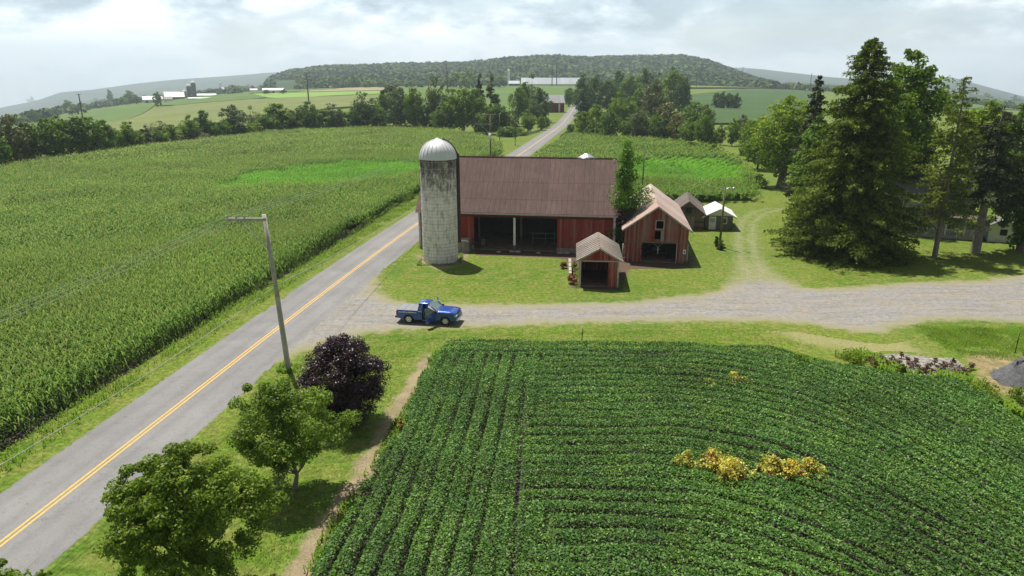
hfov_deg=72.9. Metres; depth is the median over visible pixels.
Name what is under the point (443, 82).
distant tree
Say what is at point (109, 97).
distant tree
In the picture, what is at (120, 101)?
distant tree
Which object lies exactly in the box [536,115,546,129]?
green tree
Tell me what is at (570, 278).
dry brush
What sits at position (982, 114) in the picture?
green tree
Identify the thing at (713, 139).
green tree
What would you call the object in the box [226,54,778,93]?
woodland
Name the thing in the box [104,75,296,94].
overhead wire
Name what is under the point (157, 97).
distant tree
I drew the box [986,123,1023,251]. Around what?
dark tree
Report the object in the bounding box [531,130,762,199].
corn crop
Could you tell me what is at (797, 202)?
dark bush
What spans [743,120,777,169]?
green tree
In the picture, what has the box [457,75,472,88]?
distant tree
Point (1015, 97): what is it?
distant tree
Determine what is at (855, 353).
bush
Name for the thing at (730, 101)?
dark tree
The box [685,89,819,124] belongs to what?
field
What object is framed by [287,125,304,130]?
bush
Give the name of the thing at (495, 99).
spruce tree
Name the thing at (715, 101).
dark tree
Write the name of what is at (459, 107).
green tree
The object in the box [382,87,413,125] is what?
green tree
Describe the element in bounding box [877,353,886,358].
weed
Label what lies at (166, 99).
barn
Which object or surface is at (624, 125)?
green tree
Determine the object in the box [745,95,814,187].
green tree
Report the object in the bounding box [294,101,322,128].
green tree
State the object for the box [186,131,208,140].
green tree
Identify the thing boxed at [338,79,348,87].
distant tree
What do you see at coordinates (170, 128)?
green tree
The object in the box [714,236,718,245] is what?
conical shrub
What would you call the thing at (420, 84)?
distant tree
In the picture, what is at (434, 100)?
green tree
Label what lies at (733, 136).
green tree
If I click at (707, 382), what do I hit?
weed
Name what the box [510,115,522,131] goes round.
spruce tree
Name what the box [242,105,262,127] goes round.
thin tree
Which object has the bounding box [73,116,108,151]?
green tree
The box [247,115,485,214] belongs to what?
overhead wire
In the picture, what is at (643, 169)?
utility pole
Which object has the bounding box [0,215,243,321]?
overhead wire
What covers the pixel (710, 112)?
green tree
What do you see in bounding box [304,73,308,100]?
utility pole
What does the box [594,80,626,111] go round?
dark tree
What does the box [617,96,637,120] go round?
green tree
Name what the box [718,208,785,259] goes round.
track
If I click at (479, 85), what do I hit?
spruce tree
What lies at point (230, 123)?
green tree
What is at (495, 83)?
distant tree
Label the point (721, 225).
street lamp
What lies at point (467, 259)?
grass
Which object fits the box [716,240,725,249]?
conical shrub
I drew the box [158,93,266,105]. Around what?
field
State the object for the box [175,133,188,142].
green tree
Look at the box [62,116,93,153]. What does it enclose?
dark tree
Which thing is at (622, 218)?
plum tree
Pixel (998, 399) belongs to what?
weed
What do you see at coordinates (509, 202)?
barn
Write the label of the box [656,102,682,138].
green tree
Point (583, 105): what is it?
spruce tree
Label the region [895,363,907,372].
weed
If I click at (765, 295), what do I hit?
driveway
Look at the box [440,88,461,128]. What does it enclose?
green tree
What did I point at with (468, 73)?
distant tree
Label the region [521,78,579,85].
poultry house
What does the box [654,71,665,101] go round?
spruce tree
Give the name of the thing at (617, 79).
dark tree
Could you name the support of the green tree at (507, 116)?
on the ground at (502, 277)
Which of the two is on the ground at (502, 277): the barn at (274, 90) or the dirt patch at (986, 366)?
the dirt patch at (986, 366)
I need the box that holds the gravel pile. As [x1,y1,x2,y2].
[990,357,1023,389]
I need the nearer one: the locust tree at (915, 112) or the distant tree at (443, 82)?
the locust tree at (915, 112)
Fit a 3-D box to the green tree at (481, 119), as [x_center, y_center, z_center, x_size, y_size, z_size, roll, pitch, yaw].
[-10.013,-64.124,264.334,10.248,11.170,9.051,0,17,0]
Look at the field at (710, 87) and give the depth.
941.75 m
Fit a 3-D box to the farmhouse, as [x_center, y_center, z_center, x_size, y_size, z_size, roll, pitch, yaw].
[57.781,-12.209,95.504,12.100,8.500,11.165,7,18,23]
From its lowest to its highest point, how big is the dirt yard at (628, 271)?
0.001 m
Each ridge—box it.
[0,72,279,116]
[735,68,1023,100]
[781,83,1023,103]
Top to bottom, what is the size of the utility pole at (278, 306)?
11.518 m
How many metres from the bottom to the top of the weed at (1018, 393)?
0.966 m
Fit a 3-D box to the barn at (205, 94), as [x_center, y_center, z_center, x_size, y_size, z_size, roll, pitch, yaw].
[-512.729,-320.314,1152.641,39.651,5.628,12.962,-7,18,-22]
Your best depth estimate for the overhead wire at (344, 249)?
61.94 m
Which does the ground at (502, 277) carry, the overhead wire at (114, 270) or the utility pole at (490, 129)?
the utility pole at (490, 129)
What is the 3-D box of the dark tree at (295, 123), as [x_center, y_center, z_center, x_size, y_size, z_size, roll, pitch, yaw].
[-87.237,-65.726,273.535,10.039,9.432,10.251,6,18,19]
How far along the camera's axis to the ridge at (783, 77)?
4238.23 m
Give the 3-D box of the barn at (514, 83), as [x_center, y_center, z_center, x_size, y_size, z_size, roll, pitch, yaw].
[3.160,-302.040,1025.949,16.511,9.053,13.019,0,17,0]
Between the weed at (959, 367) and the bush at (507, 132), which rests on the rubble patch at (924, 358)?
the weed at (959, 367)
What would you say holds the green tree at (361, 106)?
on the ground at (502, 277)
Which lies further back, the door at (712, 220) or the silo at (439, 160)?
the door at (712, 220)
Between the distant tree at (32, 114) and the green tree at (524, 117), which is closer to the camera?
the green tree at (524, 117)
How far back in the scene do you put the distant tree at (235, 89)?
1037.24 m
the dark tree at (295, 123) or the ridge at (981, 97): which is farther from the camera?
the ridge at (981, 97)
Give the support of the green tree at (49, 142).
on the ground at (502, 277)
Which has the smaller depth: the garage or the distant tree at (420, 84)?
the garage
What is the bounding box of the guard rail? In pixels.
[517,121,550,135]
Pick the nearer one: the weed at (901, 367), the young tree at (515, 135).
the weed at (901, 367)
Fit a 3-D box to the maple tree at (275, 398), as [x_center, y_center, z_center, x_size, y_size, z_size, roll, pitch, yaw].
[-10.838,7.351,34.526,6.719,6.342,5.294,0,17,0]
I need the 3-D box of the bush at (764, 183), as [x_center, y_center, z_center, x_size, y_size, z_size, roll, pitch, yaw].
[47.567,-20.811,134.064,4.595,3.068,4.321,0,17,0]
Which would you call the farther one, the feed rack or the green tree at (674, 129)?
the green tree at (674, 129)
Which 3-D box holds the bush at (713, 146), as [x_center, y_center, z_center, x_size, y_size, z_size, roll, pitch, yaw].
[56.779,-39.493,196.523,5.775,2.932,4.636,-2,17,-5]
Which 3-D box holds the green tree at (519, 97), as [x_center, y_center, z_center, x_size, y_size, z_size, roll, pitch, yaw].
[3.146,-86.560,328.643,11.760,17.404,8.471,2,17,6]
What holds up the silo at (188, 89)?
on the field at (225, 97)
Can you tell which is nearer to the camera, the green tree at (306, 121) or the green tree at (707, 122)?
the green tree at (707, 122)
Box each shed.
[576,232,622,287]
[674,191,706,229]
[983,216,1016,242]
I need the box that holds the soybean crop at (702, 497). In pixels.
[310,338,1023,575]
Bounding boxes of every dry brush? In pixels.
[560,261,567,267]
[567,274,577,283]
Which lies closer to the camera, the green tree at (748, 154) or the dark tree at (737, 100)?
the green tree at (748, 154)
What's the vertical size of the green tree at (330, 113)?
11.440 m
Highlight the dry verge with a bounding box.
[724,331,948,381]
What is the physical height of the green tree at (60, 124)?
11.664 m
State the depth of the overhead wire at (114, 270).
35.98 m
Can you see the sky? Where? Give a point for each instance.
(48, 47)
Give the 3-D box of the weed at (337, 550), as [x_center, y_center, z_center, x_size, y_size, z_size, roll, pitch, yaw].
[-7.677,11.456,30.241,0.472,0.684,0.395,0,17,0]
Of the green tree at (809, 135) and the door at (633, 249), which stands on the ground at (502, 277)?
the green tree at (809, 135)
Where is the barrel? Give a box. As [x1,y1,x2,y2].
[480,238,485,246]
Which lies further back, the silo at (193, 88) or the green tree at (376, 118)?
the silo at (193, 88)
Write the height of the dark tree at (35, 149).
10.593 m
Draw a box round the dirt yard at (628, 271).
[474,248,703,293]
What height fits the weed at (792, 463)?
1.661 m
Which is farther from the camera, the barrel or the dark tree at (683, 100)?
the dark tree at (683, 100)
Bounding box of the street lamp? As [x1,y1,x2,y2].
[719,187,734,245]
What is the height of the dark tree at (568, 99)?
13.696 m
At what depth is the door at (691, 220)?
96.50 m
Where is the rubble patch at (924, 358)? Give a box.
[864,351,981,377]
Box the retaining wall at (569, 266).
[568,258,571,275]
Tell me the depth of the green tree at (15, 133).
164.62 m
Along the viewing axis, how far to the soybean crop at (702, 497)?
35.93 m
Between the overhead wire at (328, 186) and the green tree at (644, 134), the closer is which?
the overhead wire at (328, 186)
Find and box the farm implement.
[645,243,668,257]
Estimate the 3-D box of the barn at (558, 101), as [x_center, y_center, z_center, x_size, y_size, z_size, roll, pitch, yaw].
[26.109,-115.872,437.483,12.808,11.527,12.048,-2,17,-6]
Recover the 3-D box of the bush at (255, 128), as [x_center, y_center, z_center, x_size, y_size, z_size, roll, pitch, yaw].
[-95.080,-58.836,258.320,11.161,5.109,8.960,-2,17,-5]
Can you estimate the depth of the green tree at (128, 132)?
205.32 m
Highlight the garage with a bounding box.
[622,184,692,263]
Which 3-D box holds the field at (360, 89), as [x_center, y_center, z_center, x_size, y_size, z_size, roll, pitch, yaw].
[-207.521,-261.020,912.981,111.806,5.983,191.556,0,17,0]
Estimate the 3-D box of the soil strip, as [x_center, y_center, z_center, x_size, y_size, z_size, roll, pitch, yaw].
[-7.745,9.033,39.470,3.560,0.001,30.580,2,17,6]
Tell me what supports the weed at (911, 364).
on the rubble patch at (924, 358)
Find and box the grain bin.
[579,153,592,156]
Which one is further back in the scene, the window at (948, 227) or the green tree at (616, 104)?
the green tree at (616, 104)
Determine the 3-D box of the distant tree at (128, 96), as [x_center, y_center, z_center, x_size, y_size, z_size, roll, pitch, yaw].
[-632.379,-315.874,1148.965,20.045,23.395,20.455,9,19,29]
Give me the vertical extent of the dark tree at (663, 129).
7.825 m
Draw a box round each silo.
[186,84,191,97]
[190,81,196,96]
[419,138,460,263]
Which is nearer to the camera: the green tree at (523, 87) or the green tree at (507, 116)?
the green tree at (507, 116)
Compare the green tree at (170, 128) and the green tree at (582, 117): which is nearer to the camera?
the green tree at (170, 128)
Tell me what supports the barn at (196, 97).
on the ground at (502, 277)
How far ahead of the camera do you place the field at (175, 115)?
542.13 m
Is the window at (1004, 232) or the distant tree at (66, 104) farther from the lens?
the distant tree at (66, 104)
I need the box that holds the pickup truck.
[395,296,462,325]
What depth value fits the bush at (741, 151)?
190.77 m
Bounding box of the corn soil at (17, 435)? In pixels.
[0,222,372,450]
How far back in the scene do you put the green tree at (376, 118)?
283.24 m
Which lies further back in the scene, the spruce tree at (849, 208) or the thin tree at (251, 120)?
the thin tree at (251, 120)
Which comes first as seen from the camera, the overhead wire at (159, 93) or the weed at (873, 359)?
the weed at (873, 359)
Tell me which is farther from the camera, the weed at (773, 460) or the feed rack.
the feed rack
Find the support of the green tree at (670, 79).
on the ground at (502, 277)
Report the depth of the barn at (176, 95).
928.08 m
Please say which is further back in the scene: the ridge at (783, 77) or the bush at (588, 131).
the ridge at (783, 77)
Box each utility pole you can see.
[78,94,82,118]
[225,214,290,369]
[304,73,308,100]
[479,113,495,155]
[642,152,644,184]
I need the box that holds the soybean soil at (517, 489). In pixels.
[310,345,1023,575]
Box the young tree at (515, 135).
[513,129,517,145]
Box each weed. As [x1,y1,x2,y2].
[330,545,340,555]
[397,418,404,430]
[671,449,702,479]
[698,378,715,389]
[698,446,730,478]
[714,454,758,494]
[721,371,752,387]
[753,452,796,487]
[774,458,810,487]
[792,353,810,364]
[796,456,829,484]
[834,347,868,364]
[867,356,877,363]
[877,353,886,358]
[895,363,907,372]
[906,360,914,368]
[917,367,928,373]
[941,362,956,369]
[954,364,964,371]
[962,367,972,372]
[968,362,975,368]
[968,378,1003,396]
[986,396,1009,409]
[1006,386,1023,402]
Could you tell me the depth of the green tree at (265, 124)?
261.58 m
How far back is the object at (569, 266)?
75.33 m
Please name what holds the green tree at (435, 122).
on the ground at (502, 277)
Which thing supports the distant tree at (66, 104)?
on the ground at (502, 277)
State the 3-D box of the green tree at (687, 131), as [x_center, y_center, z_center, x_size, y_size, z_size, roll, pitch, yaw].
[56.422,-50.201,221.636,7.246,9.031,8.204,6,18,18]
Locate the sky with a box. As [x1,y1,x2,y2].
[0,0,1023,107]
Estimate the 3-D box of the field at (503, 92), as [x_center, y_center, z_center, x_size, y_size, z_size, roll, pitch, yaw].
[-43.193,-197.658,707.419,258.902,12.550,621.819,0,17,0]
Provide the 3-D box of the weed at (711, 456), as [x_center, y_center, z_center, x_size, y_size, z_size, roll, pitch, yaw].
[10.561,9.162,36.178,1.860,1.701,1.967,5,17,16]
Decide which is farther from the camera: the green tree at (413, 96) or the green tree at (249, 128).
the green tree at (413, 96)
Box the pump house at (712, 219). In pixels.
[702,201,737,229]
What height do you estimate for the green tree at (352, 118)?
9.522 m
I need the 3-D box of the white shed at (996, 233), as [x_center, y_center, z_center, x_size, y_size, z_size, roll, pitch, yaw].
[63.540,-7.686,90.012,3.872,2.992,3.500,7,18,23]
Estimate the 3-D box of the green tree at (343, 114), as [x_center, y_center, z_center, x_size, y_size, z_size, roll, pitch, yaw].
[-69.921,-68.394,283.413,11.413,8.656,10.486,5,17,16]
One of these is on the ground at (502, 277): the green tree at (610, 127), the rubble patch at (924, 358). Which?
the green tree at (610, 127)
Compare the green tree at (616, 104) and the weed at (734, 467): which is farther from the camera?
the green tree at (616, 104)
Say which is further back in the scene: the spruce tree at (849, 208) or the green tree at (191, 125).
the green tree at (191, 125)
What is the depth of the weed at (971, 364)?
49.90 m
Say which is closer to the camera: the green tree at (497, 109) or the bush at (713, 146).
the bush at (713, 146)
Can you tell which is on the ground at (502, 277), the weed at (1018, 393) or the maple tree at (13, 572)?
the maple tree at (13, 572)
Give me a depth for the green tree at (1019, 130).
96.26 m
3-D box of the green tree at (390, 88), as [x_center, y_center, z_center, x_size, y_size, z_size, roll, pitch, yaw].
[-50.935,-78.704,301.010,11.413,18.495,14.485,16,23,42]
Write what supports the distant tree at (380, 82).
on the field at (360, 89)
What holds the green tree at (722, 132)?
on the ground at (502, 277)
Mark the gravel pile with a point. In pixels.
(1011, 374)
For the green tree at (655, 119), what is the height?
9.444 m
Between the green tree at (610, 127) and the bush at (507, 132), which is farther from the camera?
the bush at (507, 132)
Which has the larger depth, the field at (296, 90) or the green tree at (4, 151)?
the field at (296, 90)
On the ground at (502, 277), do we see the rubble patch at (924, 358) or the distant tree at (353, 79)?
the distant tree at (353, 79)
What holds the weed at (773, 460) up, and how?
on the soybean soil at (517, 489)
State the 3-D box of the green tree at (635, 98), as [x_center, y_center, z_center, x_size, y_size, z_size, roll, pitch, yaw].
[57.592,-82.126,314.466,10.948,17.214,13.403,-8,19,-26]
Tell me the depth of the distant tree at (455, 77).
895.16 m
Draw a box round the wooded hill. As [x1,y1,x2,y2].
[223,63,577,93]
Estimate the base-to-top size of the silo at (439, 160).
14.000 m
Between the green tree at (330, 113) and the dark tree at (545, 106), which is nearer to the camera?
the green tree at (330, 113)
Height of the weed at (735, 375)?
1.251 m
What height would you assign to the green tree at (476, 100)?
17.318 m
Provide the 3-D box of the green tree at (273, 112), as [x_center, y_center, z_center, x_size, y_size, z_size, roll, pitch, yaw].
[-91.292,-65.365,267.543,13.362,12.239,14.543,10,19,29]
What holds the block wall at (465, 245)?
on the grass at (467, 259)
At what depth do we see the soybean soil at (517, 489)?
35.40 m
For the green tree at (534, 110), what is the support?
on the ground at (502, 277)
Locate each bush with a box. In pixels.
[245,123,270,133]
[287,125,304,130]
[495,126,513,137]
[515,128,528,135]
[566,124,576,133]
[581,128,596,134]
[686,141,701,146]
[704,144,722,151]
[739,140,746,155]
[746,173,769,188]
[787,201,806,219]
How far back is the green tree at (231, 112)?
252.32 m
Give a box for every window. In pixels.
[947,219,958,230]
[998,229,1008,236]
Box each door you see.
[624,242,641,261]
[685,217,694,229]
[708,216,715,229]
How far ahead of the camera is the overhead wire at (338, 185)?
67.27 m
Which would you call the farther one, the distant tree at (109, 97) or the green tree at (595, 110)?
the distant tree at (109, 97)
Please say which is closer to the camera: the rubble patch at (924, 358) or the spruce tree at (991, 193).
the rubble patch at (924, 358)
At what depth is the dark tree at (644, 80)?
466.03 m
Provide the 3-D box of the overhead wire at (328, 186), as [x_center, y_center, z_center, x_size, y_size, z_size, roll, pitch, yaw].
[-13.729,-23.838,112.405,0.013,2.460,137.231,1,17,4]
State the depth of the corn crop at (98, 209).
90.73 m
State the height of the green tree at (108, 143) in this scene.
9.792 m
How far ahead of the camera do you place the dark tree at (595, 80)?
433.47 m
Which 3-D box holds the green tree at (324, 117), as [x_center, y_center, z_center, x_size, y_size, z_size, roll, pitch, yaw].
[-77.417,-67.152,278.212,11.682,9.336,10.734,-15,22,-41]
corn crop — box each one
[0,124,502,444]
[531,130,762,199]
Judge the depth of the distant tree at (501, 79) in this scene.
904.49 m
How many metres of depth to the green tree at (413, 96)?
278.23 m
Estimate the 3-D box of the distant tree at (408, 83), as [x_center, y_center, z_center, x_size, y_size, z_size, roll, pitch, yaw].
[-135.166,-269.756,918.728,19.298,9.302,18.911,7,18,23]
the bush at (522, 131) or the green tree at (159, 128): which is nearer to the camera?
the green tree at (159, 128)
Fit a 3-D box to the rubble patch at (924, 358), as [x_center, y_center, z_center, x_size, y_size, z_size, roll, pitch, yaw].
[29.875,5.605,50.882,7.750,0.001,5.250,0,17,0]
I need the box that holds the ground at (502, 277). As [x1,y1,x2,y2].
[0,85,1023,575]
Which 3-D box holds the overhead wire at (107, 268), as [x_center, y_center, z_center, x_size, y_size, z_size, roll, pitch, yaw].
[-23.442,2.190,24.880,0.013,1.048,46.613,3,17,10]
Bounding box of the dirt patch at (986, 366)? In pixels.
[938,345,1023,406]
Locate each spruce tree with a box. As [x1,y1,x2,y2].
[139,124,154,143]
[471,74,485,131]
[483,74,502,131]
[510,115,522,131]
[573,90,589,124]
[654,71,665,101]
[763,37,939,272]
[779,75,828,197]
[893,76,991,257]
[924,106,1023,253]
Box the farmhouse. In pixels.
[885,170,986,239]
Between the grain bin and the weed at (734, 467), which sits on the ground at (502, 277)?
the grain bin
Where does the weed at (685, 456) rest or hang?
on the soybean soil at (517, 489)
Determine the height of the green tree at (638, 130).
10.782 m
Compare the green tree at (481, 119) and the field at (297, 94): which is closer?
the green tree at (481, 119)
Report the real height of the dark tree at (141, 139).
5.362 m
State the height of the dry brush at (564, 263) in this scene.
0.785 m
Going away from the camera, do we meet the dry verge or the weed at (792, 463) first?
the weed at (792, 463)
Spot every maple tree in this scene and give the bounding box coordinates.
[0,558,53,575]
[91,439,289,575]
[225,375,362,489]
[603,139,654,246]
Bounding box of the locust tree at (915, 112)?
[863,48,967,181]
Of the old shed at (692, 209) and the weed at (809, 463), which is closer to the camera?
the weed at (809, 463)
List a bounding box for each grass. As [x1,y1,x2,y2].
[409,250,475,270]
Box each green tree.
[0,114,33,159]
[0,138,13,163]
[0,140,23,161]
[28,118,69,159]
[44,115,75,154]
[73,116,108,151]
[92,119,119,150]
[104,130,129,149]
[117,121,138,146]
[144,130,171,144]
[148,120,166,141]
[162,124,182,141]
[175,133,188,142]
[177,114,199,139]
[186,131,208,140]
[210,122,230,135]
[217,104,249,133]
[221,118,238,135]
[238,126,253,134]
[252,114,274,130]
[263,102,295,130]
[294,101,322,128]
[310,109,334,128]
[320,103,345,127]
[332,111,351,126]
[337,108,368,126]
[349,91,374,125]
[363,104,391,126]
[370,89,395,126]
[377,85,403,124]
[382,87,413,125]
[401,88,424,125]
[423,75,444,118]
[429,106,452,128]
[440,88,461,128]
[448,87,472,131]
[464,88,486,132]
[473,105,497,133]
[484,103,509,133]
[500,112,516,129]
[507,87,530,123]
[519,82,530,114]
[520,109,536,130]
[523,99,544,120]
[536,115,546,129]
[544,116,550,126]
[572,111,593,131]
[586,104,605,134]
[594,109,622,135]
[608,91,629,129]
[615,75,645,103]
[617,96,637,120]
[617,117,636,136]
[625,109,649,137]
[630,87,645,115]
[638,111,650,137]
[639,80,669,117]
[646,113,662,138]
[653,67,692,110]
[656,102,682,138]
[666,113,688,140]
[677,117,696,141]
[681,101,702,129]
[693,109,715,145]
[697,104,715,128]
[704,127,721,144]
[715,122,726,144]
[725,118,739,145]
[733,114,748,139]
[737,118,757,153]
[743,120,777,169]
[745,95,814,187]
[787,114,834,198]
[953,100,1013,187]
[1001,103,1023,194]
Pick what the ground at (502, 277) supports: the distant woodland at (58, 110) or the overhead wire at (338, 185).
the distant woodland at (58, 110)
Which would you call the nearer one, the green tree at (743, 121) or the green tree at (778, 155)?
the green tree at (778, 155)
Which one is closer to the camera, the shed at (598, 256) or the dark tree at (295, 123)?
the shed at (598, 256)
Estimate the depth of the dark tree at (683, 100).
406.61 m
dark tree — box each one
[16,121,50,160]
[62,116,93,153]
[131,132,148,145]
[193,110,217,137]
[281,109,303,129]
[413,104,434,127]
[527,87,553,120]
[564,87,573,106]
[570,73,595,111]
[587,74,604,109]
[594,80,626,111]
[607,70,624,98]
[634,67,654,94]
[649,119,672,139]
[672,76,692,113]
[710,92,719,106]
[717,91,728,107]
[725,93,734,107]
[732,93,742,107]
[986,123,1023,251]
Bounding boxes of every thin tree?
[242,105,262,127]
[519,72,543,100]
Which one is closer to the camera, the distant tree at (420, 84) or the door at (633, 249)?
the door at (633, 249)
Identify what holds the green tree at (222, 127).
on the ground at (502, 277)
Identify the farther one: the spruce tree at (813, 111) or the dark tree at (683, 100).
the dark tree at (683, 100)
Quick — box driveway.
[256,260,1023,381]
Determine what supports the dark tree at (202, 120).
on the ground at (502, 277)
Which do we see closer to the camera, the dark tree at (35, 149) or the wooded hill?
the dark tree at (35, 149)
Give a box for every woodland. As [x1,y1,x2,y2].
[0,80,1022,125]
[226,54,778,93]
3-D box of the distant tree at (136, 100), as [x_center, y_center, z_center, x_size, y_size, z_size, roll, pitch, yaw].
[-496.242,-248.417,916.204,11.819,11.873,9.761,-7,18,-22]
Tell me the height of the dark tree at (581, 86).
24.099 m
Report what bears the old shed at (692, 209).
on the ground at (502, 277)
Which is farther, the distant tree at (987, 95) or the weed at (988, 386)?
the distant tree at (987, 95)
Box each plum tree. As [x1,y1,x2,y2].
[295,333,391,427]
[616,201,628,252]
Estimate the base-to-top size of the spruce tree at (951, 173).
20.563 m
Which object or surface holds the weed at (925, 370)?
on the rubble patch at (924, 358)
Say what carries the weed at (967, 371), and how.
on the rubble patch at (924, 358)
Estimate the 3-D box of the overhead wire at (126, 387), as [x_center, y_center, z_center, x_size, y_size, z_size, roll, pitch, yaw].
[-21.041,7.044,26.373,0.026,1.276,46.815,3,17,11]
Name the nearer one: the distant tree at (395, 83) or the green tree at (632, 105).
the green tree at (632, 105)
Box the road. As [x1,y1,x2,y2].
[0,102,580,575]
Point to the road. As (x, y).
(60, 530)
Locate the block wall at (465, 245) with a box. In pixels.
[458,237,471,252]
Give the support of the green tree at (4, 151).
on the ground at (502, 277)
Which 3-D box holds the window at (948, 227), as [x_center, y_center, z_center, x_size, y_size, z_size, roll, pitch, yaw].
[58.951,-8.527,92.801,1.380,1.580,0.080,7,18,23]
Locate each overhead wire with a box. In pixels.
[0,215,235,316]
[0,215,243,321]
[0,286,274,465]
[2,215,226,310]
[97,82,295,101]
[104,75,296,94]
[230,116,476,214]
[242,116,480,213]
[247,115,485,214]
[278,143,487,284]
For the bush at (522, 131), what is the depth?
259.61 m
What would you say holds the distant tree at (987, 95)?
on the field at (975, 106)
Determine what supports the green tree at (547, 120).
on the ground at (502, 277)
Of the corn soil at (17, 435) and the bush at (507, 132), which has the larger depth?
the bush at (507, 132)
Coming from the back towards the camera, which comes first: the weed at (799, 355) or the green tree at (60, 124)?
the green tree at (60, 124)
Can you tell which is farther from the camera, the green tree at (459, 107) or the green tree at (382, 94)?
the green tree at (382, 94)
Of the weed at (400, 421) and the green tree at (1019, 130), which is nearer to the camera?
the weed at (400, 421)
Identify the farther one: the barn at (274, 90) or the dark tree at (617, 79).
the barn at (274, 90)
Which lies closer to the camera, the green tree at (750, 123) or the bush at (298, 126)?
the green tree at (750, 123)
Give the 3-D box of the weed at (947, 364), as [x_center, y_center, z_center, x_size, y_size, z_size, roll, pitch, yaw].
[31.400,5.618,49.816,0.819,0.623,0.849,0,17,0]
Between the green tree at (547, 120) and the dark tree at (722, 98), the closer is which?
the green tree at (547, 120)
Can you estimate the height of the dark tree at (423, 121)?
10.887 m
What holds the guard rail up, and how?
on the ground at (502, 277)
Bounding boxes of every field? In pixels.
[1,103,154,137]
[11,95,378,147]
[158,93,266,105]
[226,88,334,93]
[256,91,379,97]
[302,87,383,91]
[386,86,574,112]
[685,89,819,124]
[691,85,798,89]
[955,102,1019,110]
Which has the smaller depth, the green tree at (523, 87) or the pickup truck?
the pickup truck
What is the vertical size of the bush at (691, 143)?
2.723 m
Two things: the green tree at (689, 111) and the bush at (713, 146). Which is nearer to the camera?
the bush at (713, 146)
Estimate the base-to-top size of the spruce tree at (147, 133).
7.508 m
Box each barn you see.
[142,96,154,102]
[163,97,172,101]
[164,92,184,99]
[188,97,208,99]
[197,93,215,96]
[262,88,283,93]
[415,155,618,252]
[509,81,519,85]
[544,95,564,112]
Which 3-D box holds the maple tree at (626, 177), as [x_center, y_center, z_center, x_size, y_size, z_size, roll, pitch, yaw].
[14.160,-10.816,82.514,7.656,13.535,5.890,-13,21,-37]
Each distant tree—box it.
[28,109,39,122]
[61,100,74,111]
[106,89,113,100]
[117,97,128,104]
[123,90,135,103]
[132,95,141,103]
[152,91,161,106]
[229,86,243,92]
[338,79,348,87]
[350,75,359,86]
[362,80,373,87]
[374,80,386,87]
[387,80,402,86]
[403,81,416,86]
[416,82,426,86]
[441,78,453,86]
[448,72,460,86]
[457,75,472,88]
[461,70,476,87]
[487,79,499,86]
[495,75,505,86]
[981,92,993,97]
[1009,95,1023,101]
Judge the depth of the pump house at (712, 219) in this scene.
96.38 m
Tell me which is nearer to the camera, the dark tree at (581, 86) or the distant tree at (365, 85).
the dark tree at (581, 86)
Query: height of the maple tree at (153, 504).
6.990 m
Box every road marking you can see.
[0,107,574,546]
[0,108,573,542]
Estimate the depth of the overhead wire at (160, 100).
527.36 m
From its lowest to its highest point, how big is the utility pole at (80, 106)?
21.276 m
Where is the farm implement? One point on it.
(656, 249)
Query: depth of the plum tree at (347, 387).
40.44 m
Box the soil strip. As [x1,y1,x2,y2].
[263,348,436,575]
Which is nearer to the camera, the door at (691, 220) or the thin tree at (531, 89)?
the door at (691, 220)
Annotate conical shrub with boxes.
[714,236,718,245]
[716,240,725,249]
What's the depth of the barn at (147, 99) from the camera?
920.31 m
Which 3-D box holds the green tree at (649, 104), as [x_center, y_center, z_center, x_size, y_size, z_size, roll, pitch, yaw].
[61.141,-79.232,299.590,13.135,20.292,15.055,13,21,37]
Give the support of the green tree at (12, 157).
on the ground at (502, 277)
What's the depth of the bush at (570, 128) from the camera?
270.14 m
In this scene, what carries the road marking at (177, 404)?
on the road
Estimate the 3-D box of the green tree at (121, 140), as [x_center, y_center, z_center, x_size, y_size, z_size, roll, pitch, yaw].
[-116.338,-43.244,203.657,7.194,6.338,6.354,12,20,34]
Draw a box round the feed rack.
[529,232,555,245]
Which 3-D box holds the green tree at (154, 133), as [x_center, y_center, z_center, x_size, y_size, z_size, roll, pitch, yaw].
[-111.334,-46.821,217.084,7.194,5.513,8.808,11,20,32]
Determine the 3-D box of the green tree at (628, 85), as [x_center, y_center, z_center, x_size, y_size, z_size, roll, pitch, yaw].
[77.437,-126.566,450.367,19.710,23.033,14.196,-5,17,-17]
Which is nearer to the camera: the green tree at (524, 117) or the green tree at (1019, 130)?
the green tree at (1019, 130)

